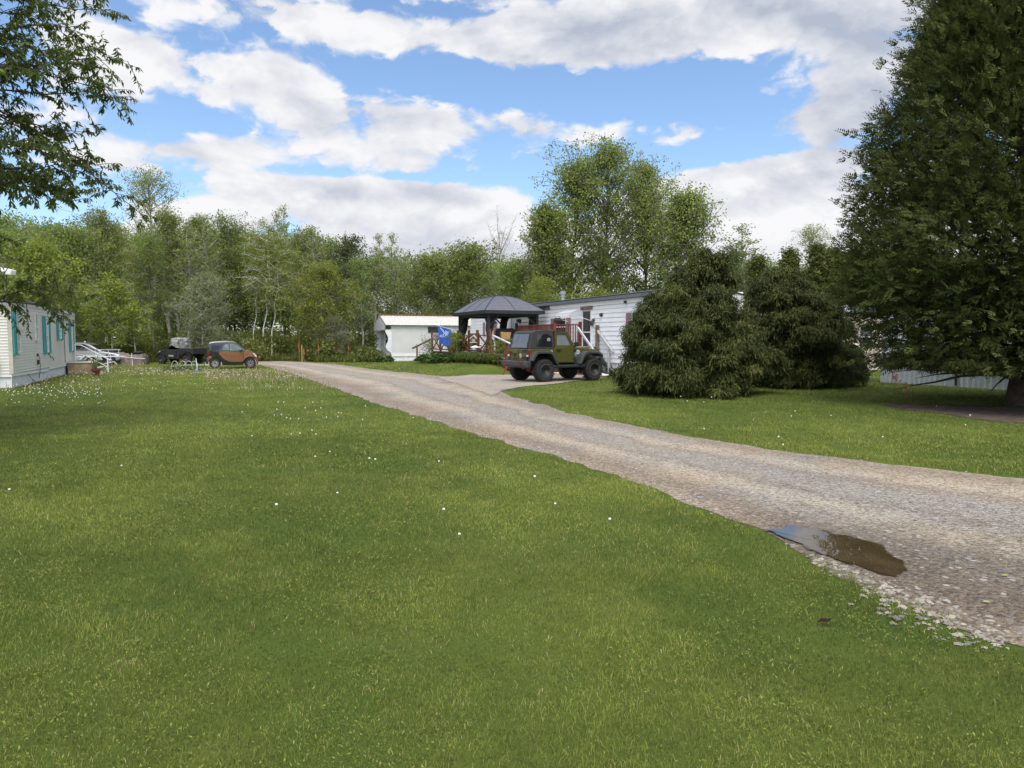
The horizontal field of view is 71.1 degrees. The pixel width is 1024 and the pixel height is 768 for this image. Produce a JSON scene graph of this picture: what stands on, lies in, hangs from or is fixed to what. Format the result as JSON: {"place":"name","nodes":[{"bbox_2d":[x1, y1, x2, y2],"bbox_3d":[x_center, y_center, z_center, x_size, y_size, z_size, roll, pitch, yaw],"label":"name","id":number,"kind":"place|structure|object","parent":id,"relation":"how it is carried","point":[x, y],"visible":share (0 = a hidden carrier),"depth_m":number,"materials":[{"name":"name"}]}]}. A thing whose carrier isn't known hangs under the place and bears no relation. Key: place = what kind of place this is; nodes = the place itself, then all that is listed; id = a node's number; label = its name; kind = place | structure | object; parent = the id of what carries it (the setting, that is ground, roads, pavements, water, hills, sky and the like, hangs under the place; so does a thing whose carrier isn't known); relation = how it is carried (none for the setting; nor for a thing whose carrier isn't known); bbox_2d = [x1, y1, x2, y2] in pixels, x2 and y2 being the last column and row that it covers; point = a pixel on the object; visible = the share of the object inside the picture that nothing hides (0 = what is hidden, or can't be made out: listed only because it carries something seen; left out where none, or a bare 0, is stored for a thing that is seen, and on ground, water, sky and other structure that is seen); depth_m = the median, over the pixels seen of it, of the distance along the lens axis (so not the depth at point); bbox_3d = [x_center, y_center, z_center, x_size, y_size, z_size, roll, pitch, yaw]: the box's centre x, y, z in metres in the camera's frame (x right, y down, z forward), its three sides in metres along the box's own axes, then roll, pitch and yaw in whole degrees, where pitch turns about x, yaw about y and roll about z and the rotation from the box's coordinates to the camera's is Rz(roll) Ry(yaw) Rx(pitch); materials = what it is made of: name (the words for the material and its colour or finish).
{"place":"outdoors","nodes":[
{"label":"outdoors","id":0,"kind":"place"},
{"bbox_2d":[494,328,514,352],"bbox_3d":[-0.352,-2.363,38.931,1.158,1.313,0.600,0,4,-8],"label":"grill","id":1,"kind":"object","parent":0,"point":[499,330],"visible":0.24,"depth_m":38.60,"materials":[{"name":"black metal"}]},
{"bbox_2d":[500,332,510,353],"bbox_3d":[-0.332,-2.108,36.640,0.537,1.100,0.320,-1,4,-10],"label":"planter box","id":2,"kind":"object","parent":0,"point":[505,335],"visible":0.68,"depth_m":36.47,"materials":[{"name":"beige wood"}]},
{"bbox_2d":[0,0,1016,340],"label":"sky","id":3,"kind":"structure","parent":0,"point":[416,120],"materials":[{"name":"blue"}]},
{"bbox_2d":[0,341,1023,767],"bbox_3d":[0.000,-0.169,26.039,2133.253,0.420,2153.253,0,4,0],"label":"ground","id":4,"kind":"structure","parent":0,"point":[324,697],"depth_m":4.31,"materials":[{"name":"green plant"}]},
{"bbox_2d":[0,295,75,387],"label":"mobile home","id":5,"kind":"object","parent":4,"relation":"on","point":[51,347],"visible":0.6,"depth_m":27.60,"materials":[{"name":"beige plastic"}]},
{"bbox_2d":[0,267,15,291],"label":"roof vent","id":6,"kind":"object","parent":5,"relation":"attached to","point":[10,272],"visible":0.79,"depth_m":23.32,"materials":[{"name":"metal"}]},
{"bbox_2d":[16,310,21,352],"bbox_3d":[-17.280,-1.847,25.051,0.085,1.546,0.538,-2,4,-23],"label":"window","id":7,"kind":"structure","parent":5,"relation":"in","point":[18,324],"depth_m":25.21,"materials":[{"name":"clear glass"}]},
{"bbox_2d":[34,313,38,340],"bbox_3d":[-18.528,-2.225,27.911,0.085,1.073,0.414,-2,4,-23],"label":"window","id":8,"kind":"structure","parent":5,"relation":"in","point":[36,327],"depth_m":27.77,"materials":[{"name":"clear glass"}]},
{"bbox_2d":[46,317,48,352],"bbox_3d":[-19.333,-2.034,29.777,0.085,1.456,0.434,-2,4,-23],"label":"window","id":9,"kind":"structure","parent":5,"relation":"in","point":[47,329],"depth_m":29.91,"materials":[{"name":"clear glass"}]},
{"bbox_2d":[62,313,66,361],"bbox_3d":[-21.114,-2.248,33.883,0.120,2.360,0.665,-2,4,-23],"label":"door","id":10,"kind":"structure","parent":5,"relation":"in","point":[64,322],"depth_m":33.79,"materials":[{"name":"white wood"}]},
{"bbox_2d":[0,232,103,329],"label":"maple tree","id":11,"kind":"object","parent":4,"relation":"on","point":[37,251],"visible":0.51,"depth_m":43.90,"materials":[{"name":"green plant"}]},
{"bbox_2d":[3,211,126,343],"bbox_3d":[-34.811,-7.503,55.901,9.853,11.438,9.875,-2,4,-25],"label":"maple tree","id":12,"kind":"object","parent":4,"relation":"on","point":[70,236],"visible":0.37,"depth_m":55.05,"materials":[{"name":"green plant"}]},
{"bbox_2d":[0,0,160,339],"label":"cherry tree","id":13,"kind":"object","parent":4,"relation":"on","point":[11,178],"visible":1,"depth_m":12.57,"materials":[{"name":"green plant"}]},
{"bbox_2d":[67,361,104,373],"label":"porch steps","id":14,"kind":"structure","parent":4,"relation":"on","point":[81,367],"depth_m":34.35,"materials":[{"name":"brown wood"}]},
{"bbox_2d":[64,227,117,342],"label":"poplar tree","id":15,"kind":"object","parent":4,"relation":"on","point":[101,253],"visible":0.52,"depth_m":57.16,"materials":[{"name":"green plant"}]},
{"bbox_2d":[74,345,110,371],"bbox_3d":[-21.102,-1.285,36.107,1.622,1.404,0.064,-2,4,-23],"label":"handrail","id":16,"kind":"object","parent":4,"relation":"on","point":[107,366],"visible":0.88,"depth_m":36.11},
{"bbox_2d":[47,201,145,344],"bbox_3d":[-33.897,-8.524,59.671,6.308,13.001,6.392,0,4,3],"label":"aspen tree","id":17,"kind":"object","parent":4,"relation":"on","point":[99,222],"visible":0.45,"depth_m":58.86,"materials":[{"name":"green plant"}]},
{"bbox_2d":[91,356,102,375],"bbox_3d":[-18.962,-0.787,32.724,1.130,0.998,0.990,2,4,29],"label":"flower pot","id":18,"kind":"object","parent":4,"relation":"on","point":[95,370],"visible":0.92,"depth_m":32.65,"materials":[{"name":"red ceramic"}]},
{"bbox_2d":[75,341,128,364],"bbox_3d":[-27.659,-2.045,47.118,4.122,1.560,2.040,0,4,-8],"label":"silver car","id":19,"kind":"object","parent":4,"relation":"on","point":[99,349],"visible":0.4,"depth_m":46.40,"materials":[{"name":"paint"}]},
{"bbox_2d":[76,349,144,365],"bbox_3d":[-25.052,-1.632,44.585,4.232,1.051,1.853,0,4,-6],"label":"boat trailer","id":20,"kind":"object","parent":4,"relation":"on","point":[103,359],"visible":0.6,"depth_m":44.05,"materials":[{"name":"white paint"}]},
{"bbox_2d":[73,271,155,348],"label":"sapling","id":21,"kind":"object","parent":4,"relation":"on","point":[113,289],"visible":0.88,"depth_m":51.09,"materials":[{"name":"green plant"}]},
{"bbox_2d":[112,352,148,364],"bbox_3d":[-25.599,-1.711,47.485,2.568,0.927,1.340,0,4,-4],"label":"tarp heap","id":22,"kind":"object","parent":4,"relation":"on","point":[123,361],"visible":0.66,"depth_m":47.02,"materials":[{"name":"fabric"}]},
{"bbox_2d":[101,299,162,350],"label":"sapling","id":23,"kind":"object","parent":4,"relation":"on","point":[134,330],"visible":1,"depth_m":50.60,"materials":[{"name":"green plant"}]},
{"bbox_2d":[108,239,160,313],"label":"birch tree","id":24,"kind":"object","parent":4,"relation":"on","point":[127,266],"visible":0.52,"depth_m":55.69,"materials":[{"name":"green plant"}]},
{"bbox_2d":[120,226,177,352],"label":"aspen tree","id":25,"kind":"object","parent":4,"relation":"on","point":[143,245],"visible":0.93,"depth_m":55.40,"materials":[{"name":"green plant"}]},
{"bbox_2d":[111,159,188,332],"bbox_3d":[-33.137,-11.233,65.426,6.863,17.751,6.905,2,4,33],"label":"aspen tree","id":26,"kind":"object","parent":4,"relation":"on","point":[141,183],"visible":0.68,"depth_m":64.63,"materials":[{"name":"green plant"}]},
{"bbox_2d":[2,367,302,397],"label":"dandelions","id":27,"kind":"object","parent":4,"relation":"on","point":[128,371],"visible":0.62,"depth_m":29.77,"materials":[{"name":"white plant"}]},
{"bbox_2d":[135,206,184,344],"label":"poplar tree","id":28,"kind":"object","parent":4,"relation":"on","point":[169,327],"visible":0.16,"depth_m":61.82,"materials":[{"name":"green plant"}]},
{"bbox_2d":[6,361,337,391],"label":"seed stalks","id":29,"kind":"object","parent":4,"relation":"on","point":[240,377],"visible":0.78,"depth_m":30.91,"materials":[{"name":"beige plant"}]},
{"bbox_2d":[146,206,199,334],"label":"aspen tree","id":30,"kind":"object","parent":4,"relation":"on","point":[169,221],"visible":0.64,"depth_m":59.06,"materials":[{"name":"green plant"}]},
{"bbox_2d":[156,337,206,363],"bbox_3d":[-22.552,-2.286,48.807,3.068,1.833,1.520,1,4,14],"label":"utility vehicle","id":31,"kind":"object","parent":4,"relation":"on","point":[180,348],"visible":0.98,"depth_m":48.29,"materials":[{"name":"metal"}]},
{"bbox_2d":[160,365,204,370],"bbox_3d":[-17.072,-0.820,37.302,2.050,0.405,2.194,0,4,0],"label":"weed bed","id":32,"kind":"object","parent":4,"relation":"on","point":[182,366],"visible":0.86,"depth_m":37.20,"materials":[{"name":"green plant"}]},
{"bbox_2d":[159,222,222,341],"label":"poplar tree","id":33,"kind":"object","parent":4,"relation":"on","point":[189,263],"visible":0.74,"depth_m":54.63,"materials":[{"name":"green plant"}]},
{"bbox_2d":[170,212,230,336],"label":"aspen tree","id":34,"kind":"object","parent":4,"relation":"on","point":[192,222],"visible":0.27,"depth_m":60.91,"materials":[{"name":"green plant"}]},
{"bbox_2d":[161,264,242,352],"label":"willow tree","id":35,"kind":"object","parent":4,"relation":"on","point":[205,282],"visible":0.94,"depth_m":52.55,"materials":[{"name":"green plant"}]},
{"bbox_2d":[180,213,236,335],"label":"poplar tree","id":36,"kind":"object","parent":4,"relation":"on","point":[203,246],"visible":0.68,"depth_m":58.65,"materials":[{"name":"green plant"}]},
{"bbox_2d":[198,209,260,332],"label":"aspen tree","id":37,"kind":"object","parent":4,"relation":"on","point":[231,254],"visible":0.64,"depth_m":65.40,"materials":[{"name":"green plant"}]},
{"bbox_2d":[206,341,257,368],"bbox_3d":[-16.154,-1.698,41.386,2.790,1.575,2.040,-1,4,-22],"label":"car","id":38,"kind":"object","parent":4,"relation":"on","point":[229,353],"visible":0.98,"depth_m":40.60,"materials":[{"name":"orange paint"}]},
{"bbox_2d":[75,328,391,361],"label":"undergrowth","id":39,"kind":"object","parent":4,"relation":"on","point":[289,350],"visible":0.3,"depth_m":55.22,"materials":[{"name":"green plant"}]},
{"bbox_2d":[231,228,285,333],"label":"birch tree","id":40,"kind":"object","parent":4,"relation":"on","point":[257,266],"visible":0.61,"depth_m":56.33,"materials":[{"name":"green plant"}]},
{"bbox_2d":[234,214,308,353],"bbox_3d":[-19.030,-7.447,55.819,5.973,11.318,5.450,1,4,9],"label":"birch tree","id":41,"kind":"object","parent":4,"relation":"on","point":[268,227],"visible":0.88,"depth_m":55.38,"materials":[{"name":"green plant"}]},
{"bbox_2d":[250,231,305,355],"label":"birch tree","id":42,"kind":"object","parent":4,"relation":"on","point":[283,244],"visible":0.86,"depth_m":55.46,"materials":[{"name":"green plant"}]},
{"bbox_2d":[270,209,288,326],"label":"poplar tree","id":43,"kind":"object","parent":4,"relation":"on","point":[275,219],"visible":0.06,"depth_m":74.09,"materials":[{"name":"green plant"}]},
{"bbox_2d":[272,204,292,332],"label":"poplar tree","id":44,"kind":"object","parent":4,"relation":"on","point":[282,210],"visible":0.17,"depth_m":74.71,"materials":[{"name":"green plant"}]},
{"bbox_2d":[278,224,335,330],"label":"aspen tree","id":45,"kind":"object","parent":4,"relation":"on","point":[297,236],"visible":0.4,"depth_m":64.75,"materials":[{"name":"green plant"}]},
{"bbox_2d":[268,255,366,349],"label":"maple tree","id":46,"kind":"object","parent":4,"relation":"on","point":[322,285],"visible":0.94,"depth_m":53.39,"materials":[{"name":"green plant"}]},
{"bbox_2d":[294,225,348,326],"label":"poplar tree","id":47,"kind":"object","parent":4,"relation":"on","point":[312,249],"visible":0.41,"depth_m":61.33,"materials":[{"name":"green plant"}]},
{"bbox_2d":[308,314,354,358],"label":"willow tree","id":48,"kind":"object","parent":4,"relation":"on","point":[333,325],"visible":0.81,"depth_m":52.75,"materials":[{"name":"green plant"}]},
{"bbox_2d":[300,231,383,340],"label":"aspen tree","id":49,"kind":"object","parent":4,"relation":"on","point":[349,250],"visible":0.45,"depth_m":63.46,"materials":[{"name":"green plant"}]},
{"bbox_2d":[339,256,380,344],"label":"aspen tree","id":50,"kind":"object","parent":4,"relation":"on","point":[357,266],"visible":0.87,"depth_m":57.53,"materials":[{"name":"green plant"}]},
{"bbox_2d":[364,233,390,344],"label":"poplar tree","id":51,"kind":"object","parent":4,"relation":"on","point":[376,262],"visible":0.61,"depth_m":69.93,"materials":[{"name":"green plant"}]},
{"bbox_2d":[374,355,394,361],"bbox_3d":[-9.362,-1.838,52.183,1.665,0.588,1.608,1,4,10],"label":"hosta","id":52,"kind":"object","parent":4,"relation":"on","point":[387,358],"visible":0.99,"depth_m":51.85,"materials":[{"name":"green plant"}]},
{"bbox_2d":[376,232,412,313],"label":"poplar tree","id":53,"kind":"object","parent":4,"relation":"on","point":[393,270],"visible":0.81,"depth_m":67.27,"materials":[{"name":"green plant"}]},
{"bbox_2d":[374,314,470,360],"bbox_3d":[-4.676,-3.795,58.754,12.560,3.655,3.920,-2,4,-23],"label":"old trailer","id":54,"kind":"object","parent":4,"relation":"on","point":[397,336],"visible":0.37,"depth_m":55.83,"materials":[{"name":"metal"}]},
{"bbox_2d":[374,244,475,318],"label":"maple tree","id":55,"kind":"object","parent":4,"relation":"on","point":[425,263],"visible":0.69,"depth_m":63.24,"materials":[{"name":"green plant"}]},
{"bbox_2d":[413,332,438,353],"bbox_3d":[-4.976,-2.282,43.512,1.611,1.730,1.874,-2,4,-30],"label":"shrub","id":56,"kind":"object","parent":4,"relation":"on","point":[427,348],"visible":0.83,"depth_m":43.54,"materials":[{"name":"green plant"}]},
{"bbox_2d":[430,352,445,361],"bbox_3d":[-3.984,-1.535,40.996,1.565,0.636,1.555,-3,5,-39],"label":"hosta","id":57,"kind":"object","parent":4,"relation":"on","point":[435,357],"visible":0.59,"depth_m":40.67,"materials":[{"name":"green plant"}]},
{"bbox_2d":[443,353,455,361],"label":"hosta","id":58,"kind":"object","parent":4,"relation":"on","point":[447,358],"visible":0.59,"depth_m":39.31,"materials":[{"name":"green plant"}]},
{"bbox_2d":[395,233,513,314],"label":"maple tree","id":59,"kind":"object","parent":4,"relation":"on","point":[473,253],"visible":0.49,"depth_m":63.90,"materials":[{"name":"green plant"}]},
{"bbox_2d":[443,330,466,353],"bbox_3d":[-3.136,-2.159,40.117,1.478,1.855,2.172,-2,4,-32],"label":"shrub","id":60,"kind":"object","parent":4,"relation":"on","point":[455,338],"visible":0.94,"depth_m":40.03,"materials":[{"name":"green plant"}]},
{"bbox_2d":[412,329,529,375],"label":"deck","id":61,"kind":"structure","parent":4,"relation":"on","point":[477,335],"depth_m":37.62,"materials":[{"name":"red wood"}]},
{"bbox_2d":[470,333,481,352],"bbox_3d":[-1.953,-2.203,38.499,0.556,1.060,0.480,-1,4,-15],"label":"deck chair","id":62,"kind":"object","parent":61,"relation":"on","point":[471,345],"visible":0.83,"depth_m":38.64,"materials":[{"name":"red wood"}]},
{"bbox_2d":[453,295,544,352],"bbox_3d":[-0.825,-3.296,39.440,3.410,3.105,5.050,-2,4,-23],"label":"gazebo","id":63,"kind":"object","parent":61,"relation":"on","point":[503,308],"visible":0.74,"depth_m":37.85,"materials":[{"name":"grey paint"}]},
{"bbox_2d":[435,324,455,346],"bbox_3d":[-3.663,-2.784,40.986,1.622,1.291,0.120,1,4,16],"label":"flag","id":64,"kind":"object","parent":63,"relation":"attached to","point":[442,332],"visible":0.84,"depth_m":41.06,"materials":[{"name":"blue fabric"}]},
{"bbox_2d":[481,354,493,363],"bbox_3d":[-1.159,-1.251,36.016,1.021,0.507,1.047,3,4,37],"label":"daylily","id":65,"kind":"object","parent":4,"relation":"on","point":[486,357],"visible":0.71,"depth_m":35.83,"materials":[{"name":"green plant"}]},
{"bbox_2d":[482,339,511,365],"bbox_3d":[-0.564,-1.588,35.171,1.759,1.614,1.865,-1,4,-16],"label":"shrub","id":66,"kind":"object","parent":4,"relation":"on","point":[500,348],"visible":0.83,"depth_m":35.03,"materials":[{"name":"green plant"}]},
{"bbox_2d":[485,205,516,294],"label":"bare tree","id":67,"kind":"object","parent":4,"relation":"on","point":[501,242],"visible":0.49,"depth_m":73.02,"materials":[{"name":"grey plant"}]},
{"bbox_2d":[0,205,1003,344],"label":"woodland","id":68,"kind":"object","parent":4,"relation":"on","point":[7,224],"visible":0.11,"depth_m":70.93,"materials":[{"name":"green plant"}]},
{"bbox_2d":[474,253,568,302],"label":"maple tree","id":69,"kind":"object","parent":4,"relation":"on","point":[510,270],"visible":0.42,"depth_m":60.42,"materials":[{"name":"green plant"}]},
{"bbox_2d":[518,272,563,302],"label":"maple tree","id":70,"kind":"object","parent":4,"relation":"on","point":[541,288],"visible":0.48,"depth_m":49.64,"materials":[{"name":"green plant"}]},
{"bbox_2d":[509,196,588,302],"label":"poplar tree","id":71,"kind":"object","parent":4,"relation":"on","point":[545,229],"visible":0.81,"depth_m":58.41,"materials":[{"name":"green plant"}]},
{"bbox_2d":[515,321,613,376],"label":"entry deck","id":72,"kind":"structure","parent":4,"relation":"on","point":[580,334],"depth_m":34.20,"materials":[{"name":"red wood"}]},
{"bbox_2d":[520,144,632,298],"bbox_3d":[5.691,-11.487,62.404,9.959,18.571,10.178,0,4,0],"label":"poplar tree","id":73,"kind":"object","parent":4,"relation":"on","point":[569,184],"visible":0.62,"depth_m":61.68,"materials":[{"name":"green plant"}]},
{"bbox_2d":[565,282,625,299],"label":"sapling","id":74,"kind":"object","parent":4,"relation":"on","point":[599,292],"visible":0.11,"depth_m":49.12,"materials":[{"name":"green plant"}]},
{"bbox_2d":[548,132,664,294],"bbox_3d":[8.030,-12.316,62.726,11.132,20.163,9.147,-2,4,-29],"label":"poplar tree","id":75,"kind":"object","parent":4,"relation":"on","point":[606,258],"visible":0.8,"depth_m":61.91,"materials":[{"name":"green plant"}]},
{"bbox_2d":[471,289,746,375],"bbox_3d":[3.002,-2.930,38.910,4.318,4.380,23.140,-2,4,-23],"label":"mobile home","id":76,"kind":"object","parent":4,"relation":"on","point":[608,314],"visible":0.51,"depth_m":33.73,"materials":[{"name":"white metal"}]},
{"bbox_2d":[508,318,514,329],"bbox_3d":[-0.037,-2.857,42.506,0.070,2.150,0.917,-2,4,-23],"label":"side door","id":77,"kind":"structure","parent":76,"relation":"in","point":[511,321],"depth_m":42.36,"materials":[{"name":"metal"}]},
{"bbox_2d":[556,317,566,330],"bbox_3d":[2.494,-2.913,36.628,0.085,0.939,1.250,-2,4,-23],"label":"window","id":78,"kind":"structure","parent":76,"relation":"in","point":[557,322],"depth_m":36.54,"materials":[{"name":"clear glass"}]},
{"bbox_2d":[583,311,589,345],"bbox_3d":[3.581,-2.612,34.177,0.080,1.691,0.736,-2,4,-23],"label":"door","id":79,"kind":"structure","parent":76,"relation":"in","point":[586,323],"depth_m":34.18,"materials":[{"name":"glass"}]},
{"bbox_2d":[598,152,692,292],"bbox_3d":[11.799,-12.080,65.579,9.827,19.381,10.478,0,4,0],"label":"poplar tree","id":80,"kind":"object","parent":4,"relation":"on","point":[652,191],"visible":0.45,"depth_m":64.78,"materials":[{"name":"green plant"}]},
{"bbox_2d":[627,181,729,290],"bbox_3d":[14.479,-9.805,61.140,8.421,15.387,8.142,-1,4,-22],"label":"poplar tree","id":81,"kind":"object","parent":4,"relation":"on","point":[690,208],"visible":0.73,"depth_m":60.33,"materials":[{"name":"green plant"}]},
{"bbox_2d":[603,245,793,399],"bbox_3d":[5.320,-1.928,21.900,5.472,4.619,5.135,-3,4,-36],"label":"cypress bush","id":82,"kind":"object","parent":4,"relation":"on","point":[692,330],"visible":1,"depth_m":20.62,"materials":[{"name":"green plant"}]},
{"bbox_2d":[716,240,753,291],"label":"broadleaf tree","id":83,"kind":"object","parent":4,"relation":"on","point":[730,249],"visible":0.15,"depth_m":52.99,"materials":[{"name":"green plant"}]},
{"bbox_2d":[714,223,770,293],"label":"poplar tree","id":84,"kind":"object","parent":4,"relation":"on","point":[741,242],"visible":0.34,"depth_m":58.25,"materials":[{"name":"green plant"}]},
{"bbox_2d":[741,251,770,312],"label":"cedar tree","id":85,"kind":"object","parent":4,"relation":"on","point":[757,265],"visible":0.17,"depth_m":47.41,"materials":[{"name":"plant"}]},
{"bbox_2d":[775,244,805,277],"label":"cedar tree","id":86,"kind":"object","parent":4,"relation":"on","point":[791,258],"visible":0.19,"depth_m":45.01,"materials":[{"name":"green plant"}]},
{"bbox_2d":[739,265,877,389],"bbox_3d":[10.289,-2.004,25.503,5.236,4.372,5.473,0,4,0],"label":"cypress bush","id":87,"kind":"object","parent":4,"relation":"on","point":[791,308],"visible":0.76,"depth_m":24.10,"materials":[{"name":"green plant"}]},
{"bbox_2d":[785,222,836,271],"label":"aspen tree","id":88,"kind":"object","parent":4,"relation":"on","point":[811,233],"visible":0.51,"depth_m":63.39,"materials":[{"name":"green plant"}]},
{"bbox_2d":[754,306,881,369],"bbox_3d":[20.836,-2.727,41.508,14.450,3.615,4.440,-2,4,-23],"label":"mobile home","id":89,"kind":"object","parent":4,"relation":"on","point":[866,332],"depth_m":38.58,"materials":[{"name":"beige"}]},
{"bbox_2d":[858,326,872,347],"bbox_3d":[19.001,-2.535,38.519,1.000,1.200,0.085,-2,4,-23],"label":"window","id":90,"kind":"structure","parent":89,"relation":"in","point":[866,332],"depth_m":38.47,"materials":[{"name":"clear glass"}]},
{"bbox_2d":[801,239,837,297],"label":"cedar tree","id":91,"kind":"object","parent":4,"relation":"on","point":[818,268],"visible":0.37,"depth_m":44.19,"materials":[{"name":"green plant"}]},
{"bbox_2d":[824,243,845,296],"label":"cedar tree","id":92,"kind":"object","parent":4,"relation":"on","point":[831,246],"visible":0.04,"depth_m":44.53,"materials":[{"name":"green plant"}]},
{"bbox_2d":[815,0,1023,405],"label":"giant cedar","id":93,"kind":"object","parent":4,"relation":"on","point":[970,73],"visible":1,"depth_m":16.65,"materials":[{"name":"green plant"}]},
{"bbox_2d":[880,289,1014,389],"bbox_3d":[18.500,-1.491,22.910,4.300,3.485,12.320,-2,4,-23],"label":"mobile home","id":94,"kind":"object","parent":4,"relation":"on","point":[912,376],"visible":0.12,"depth_m":25.45,"materials":[{"name":"white metal"}]},
{"bbox_2d":[884,403,1023,422],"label":"bare soil","id":95,"kind":"structure","parent":4,"relation":"on","point":[1005,414],"depth_m":16.43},
{"bbox_2d":[438,371,586,395],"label":"driveway","id":96,"kind":"structure","parent":0,"point":[492,386],"depth_m":27.91,"materials":[{"name":"grey gravel"}]},
{"bbox_2d":[501,330,604,381],"bbox_3d":[1.637,-1.145,28.809,4.152,2.001,2.040,-2,4,-33],"label":"offroad car","id":97,"kind":"object","parent":96,"relation":"on","point":[538,355],"visible":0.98,"depth_m":28.08,"materials":[{"name":"green paint"}]},
{"bbox_2d":[205,361,1023,649],"bbox_3d":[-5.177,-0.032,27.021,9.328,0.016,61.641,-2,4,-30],"label":"gravel road","id":98,"kind":"structure","parent":0,"point":[968,580],"depth_m":7.86,"materials":[{"name":"grey gravel"}]},
{"bbox_2d":[765,525,907,576],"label":"puddle","id":99,"kind":"object","parent":98,"relation":"on","point":[873,556],"visible":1,"depth_m":5.60,"materials":[{"name":"liquid"}]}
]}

